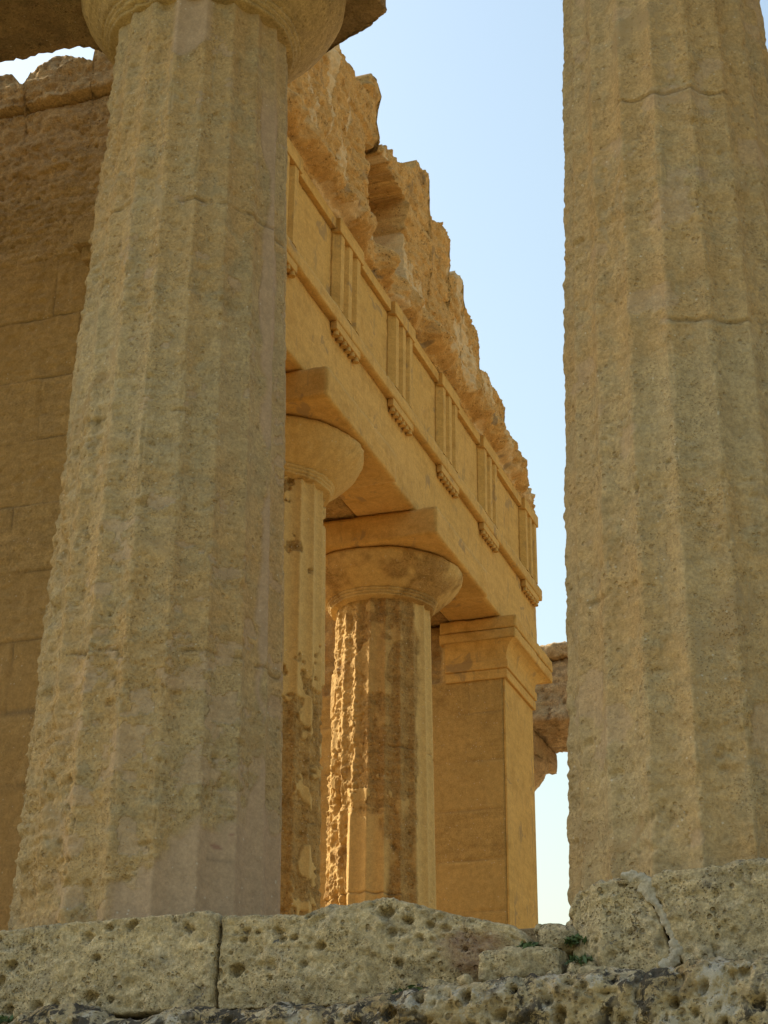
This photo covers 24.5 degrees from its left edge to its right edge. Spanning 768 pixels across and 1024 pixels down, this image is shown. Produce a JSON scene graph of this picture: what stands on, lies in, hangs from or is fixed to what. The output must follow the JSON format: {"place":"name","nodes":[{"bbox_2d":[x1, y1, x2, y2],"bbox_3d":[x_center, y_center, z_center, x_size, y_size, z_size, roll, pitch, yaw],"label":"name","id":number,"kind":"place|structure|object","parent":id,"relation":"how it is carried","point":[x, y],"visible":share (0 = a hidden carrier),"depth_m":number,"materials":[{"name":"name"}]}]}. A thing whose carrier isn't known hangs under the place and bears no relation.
{"place":"outdoors","nodes":[
{"label":"outdoors","id":0,"kind":"place"},
{"bbox_2d":[280,366,395,915],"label":"porch column","id":1,"kind":"structure","parent":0,"point":[336,444],"depth_m":16.10,"materials":[{"name":"stone"}]},
{"bbox_2d":[0,0,767,924],"label":"sky","id":2,"kind":"structure","parent":0,"point":[471,90],"materials":[{"name":"blue"}]},
{"bbox_2d":[323,506,487,908],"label":"porch column","id":3,"kind":"structure","parent":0,"point":[395,583],"depth_m":18.81,"materials":[{"name":"stone"}]},
{"bbox_2d":[285,136,541,642],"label":"porch entablature","id":4,"kind":"structure","parent":3,"relation":"on","point":[348,324],"depth_m":18.93,"materials":[{"name":"stone"}]},
{"bbox_2d":[287,84,535,511],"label":"broken cornice","id":5,"kind":"structure","parent":4,"relation":"on","point":[346,202],"depth_m":19.18,"materials":[{"name":"beige stone"}]},
{"bbox_2d":[287,44,504,421],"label":"ragged wall","id":6,"kind":"structure","parent":5,"relation":"on","point":[341,101],"depth_m":20.36,"materials":[{"name":"beige stone"}]},
{"bbox_2d":[319,610,552,928],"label":"cella wall","id":7,"kind":"structure","parent":0,"point":[489,674],"depth_m":21.35,"materials":[{"name":"stone"}]},
{"bbox_2d":[520,928,536,941],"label":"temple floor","id":8,"kind":"structure","parent":0,"point":[530,933],"depth_m":8.61,"materials":[{"name":"beige stone"}]},
{"bbox_2d":[8,0,386,929],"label":"stone column","id":9,"kind":"structure","parent":8,"relation":"on","point":[154,768],"depth_m":9.72,"materials":[{"name":"stone"}]},
{"bbox_2d":[533,730,556,790],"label":"stone column","id":10,"kind":"structure","parent":8,"relation":"on","point":[545,759],"depth_m":27.75,"materials":[{"name":"stone"}]},
{"bbox_2d":[533,641,569,753],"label":"entablature","id":11,"kind":"structure","parent":10,"relation":"on","point":[551,719],"depth_m":27.36,"materials":[{"name":"brown stone"}]},
{"bbox_2d":[562,0,767,919],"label":"stone column","id":12,"kind":"structure","parent":8,"relation":"on","point":[665,282],"depth_m":8.72,"materials":[{"name":"stone"}]},
{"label":"porch floor","id":13,"kind":"structure","parent":8,"relation":"on","visible":0},
{"bbox_2d":[0,50,113,930],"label":"cella wall","id":14,"kind":"structure","parent":13,"relation":"on","point":[54,118],"depth_m":13.88,"materials":[{"name":"stone"}]},
{"bbox_3d":[-2.115,3.523,7.947,3.466,0.994,1.296,-8,-26,18],"label":"rock ledge","id":15,"kind":"object","parent":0,"visible":0},
{"bbox_2d":[1,1003,115,1023],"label":"rock ledge","id":16,"kind":"object","parent":15,"relation":"on","point":[72,1013],"visible":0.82,"depth_m":8.06,"materials":[{"name":"beige stone"}]},
{"bbox_2d":[0,1014,13,1023],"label":"green plant","id":17,"kind":"object","parent":16,"relation":"on","point":[3,1018],"visible":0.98,"depth_m":8.18,"materials":[{"name":"green plant"}]},
{"bbox_2d":[102,1000,324,1023],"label":"rock ledge","id":18,"kind":"object","parent":15,"relation":"on","point":[283,1012],"visible":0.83,"depth_m":7.75,"materials":[{"name":"beige stone"}]},
{"label":"ground","id":19,"kind":"structure","parent":0,"visible":0},
{"bbox_3d":[-0.341,4.104,6.486,7.579,1.521,1.316,-8,-26,18],"label":"rock ledge","id":20,"kind":"object","parent":19,"relation":"on","visible":0},
{"bbox_3d":[1.409,3.024,6.785,4.172,1.009,1.300,-8,-26,18],"label":"rock ledge","id":21,"kind":"object","parent":20,"relation":"on","visible":0},
{"bbox_2d":[322,966,644,1023],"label":"rock ledge","id":22,"kind":"object","parent":21,"relation":"on","point":[607,995],"visible":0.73,"depth_m":7.30,"materials":[{"name":"beige stone"}]},
{"bbox_2d":[217,897,534,1010],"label":"stone block","id":23,"kind":"structure","parent":22,"relation":"on","point":[332,954],"depth_m":7.92,"materials":[{"name":"beige stone"}]},
{"bbox_2d":[391,985,422,993],"bbox_3d":[0.115,2.078,7.621,0.167,0.076,0.144,-8,-26,18],"label":"green plant","id":24,"kind":"object","parent":22,"relation":"on","point":[410,987],"visible":0.26,"depth_m":7.62,"materials":[{"name":"green plant"}]},
{"bbox_2d":[423,979,445,987],"bbox_3d":[0.228,2.071,7.716,0.096,0.057,0.158,-2,-24,20],"label":"loose stone","id":25,"kind":"object","parent":22,"relation":"on","point":[430,982],"visible":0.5,"depth_m":7.66,"materials":[{"name":"beige stone"}]},
{"bbox_2d":[457,973,473,985],"bbox_3d":[0.351,2.018,7.601,0.069,0.056,0.068,-20,-39,40],"label":"pebble","id":26,"kind":"object","parent":22,"relation":"on","point":[464,979],"visible":0.73,"depth_m":7.58,"materials":[{"name":"beige stone"}]},
{"bbox_2d":[478,946,569,982],"bbox_3d":[0.624,2.000,7.708,0.397,0.173,0.366,-9,-26,16],"label":"loose stone","id":27,"kind":"object","parent":22,"relation":"on","point":[511,961],"visible":0.57,"depth_m":7.57,"materials":[{"name":"beige stone"}]},
{"bbox_2d":[516,940,540,948],"bbox_3d":[0.624,1.882,7.633,0.110,0.063,0.105,-1,-25,2],"label":"green plant","id":28,"kind":"object","parent":27,"relation":"on","point":[525,945],"visible":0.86,"depth_m":7.61,"materials":[{"name":"green plant"}]},
{"bbox_2d":[537,923,577,957],"bbox_3d":[0.781,1.901,7.790,0.224,0.154,0.265,-3,-25,14],"label":"loose stone","id":29,"kind":"object","parent":27,"relation":"on","point":[555,935],"visible":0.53,"depth_m":7.69,"materials":[{"name":"beige stone"}]},
{"bbox_2d":[534,923,554,940],"bbox_3d":[0.765,1.902,7.944,0.178,0.071,0.272,2,-24,10],"label":"loose stone","id":30,"kind":"object","parent":29,"relation":"on","point":[537,928],"visible":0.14,"depth_m":7.84,"materials":[{"name":"beige stone"}]},
{"bbox_2d":[564,933,586,947],"bbox_3d":[0.835,1.852,7.642,0.113,0.068,0.102,-22,-33,40],"label":"green plant","id":31,"kind":"object","parent":27,"relation":"on","point":[572,940],"visible":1,"depth_m":7.63,"materials":[{"name":"green plant"}]},
{"bbox_2d":[546,968,560,974],"bbox_3d":[0.721,1.968,7.505,0.064,0.051,0.079,1,-27,-4],"label":"pebble","id":32,"kind":"object","parent":22,"relation":"on","point":[556,971],"visible":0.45,"depth_m":7.48,"materials":[{"name":"beige stone"}]},
{"bbox_2d":[565,960,595,973],"bbox_3d":[0.838,1.964,7.562,0.129,0.094,0.170,10,-24,7],"label":"loose stone","id":33,"kind":"object","parent":22,"relation":"on","point":[573,966],"visible":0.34,"depth_m":7.50,"materials":[{"name":"beige stone"}]},
{"bbox_2d":[564,953,593,965],"bbox_3d":[0.836,1.912,7.536,0.136,0.067,0.111,-8,-26,18],"label":"green plant","id":34,"kind":"object","parent":33,"relation":"on","point":[585,958],"visible":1,"depth_m":7.51,"materials":[{"name":"green plant"}]},
{"bbox_2d":[577,965,602,973],"bbox_3d":[0.888,1.971,7.508,0.120,0.075,0.154,-2,-24,20],"label":"loose stone","id":35,"kind":"object","parent":22,"relation":"on","point":[584,969],"visible":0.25,"depth_m":7.46,"materials":[{"name":"beige stone"}]},
{"bbox_2d":[569,878,669,972],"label":"stone block","id":36,"kind":"structure","parent":22,"relation":"on","point":[616,922],"depth_m":7.57,"materials":[{"name":"beige stone"}]},
{"bbox_2d":[635,956,767,1023],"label":"rock ledge","id":37,"kind":"object","parent":21,"relation":"on","point":[717,990],"visible":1,"depth_m":7.04,"materials":[{"name":"beige stone"}]},
{"bbox_2d":[621,857,767,967],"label":"stone block","id":38,"kind":"structure","parent":37,"relation":"on","point":[710,911],"depth_m":7.44,"materials":[{"name":"beige stone"}]},
{"bbox_3d":[-2.636,3.042,8.864,2.084,0.805,1.285,-8,-26,18],"label":"rock ledge","id":39,"kind":"object","parent":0,"visible":0},
{"bbox_2d":[0,910,223,1019],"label":"stone block","id":40,"kind":"structure","parent":39,"relation":"on","point":[137,968],"depth_m":8.28,"materials":[{"name":"beige stone"}]},
{"bbox_3d":[4.481,-1.479,8.675,2.183,6.865,2.180,-8,-26,18],"label":"stone column","id":41,"kind":"object","parent":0,"visible":0},
{"bbox_2d":[0,0,79,61],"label":"stone entablature","id":42,"kind":"structure","parent":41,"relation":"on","point":[28,28],"depth_m":12.70,"materials":[{"name":"brown stone"}]}
]}

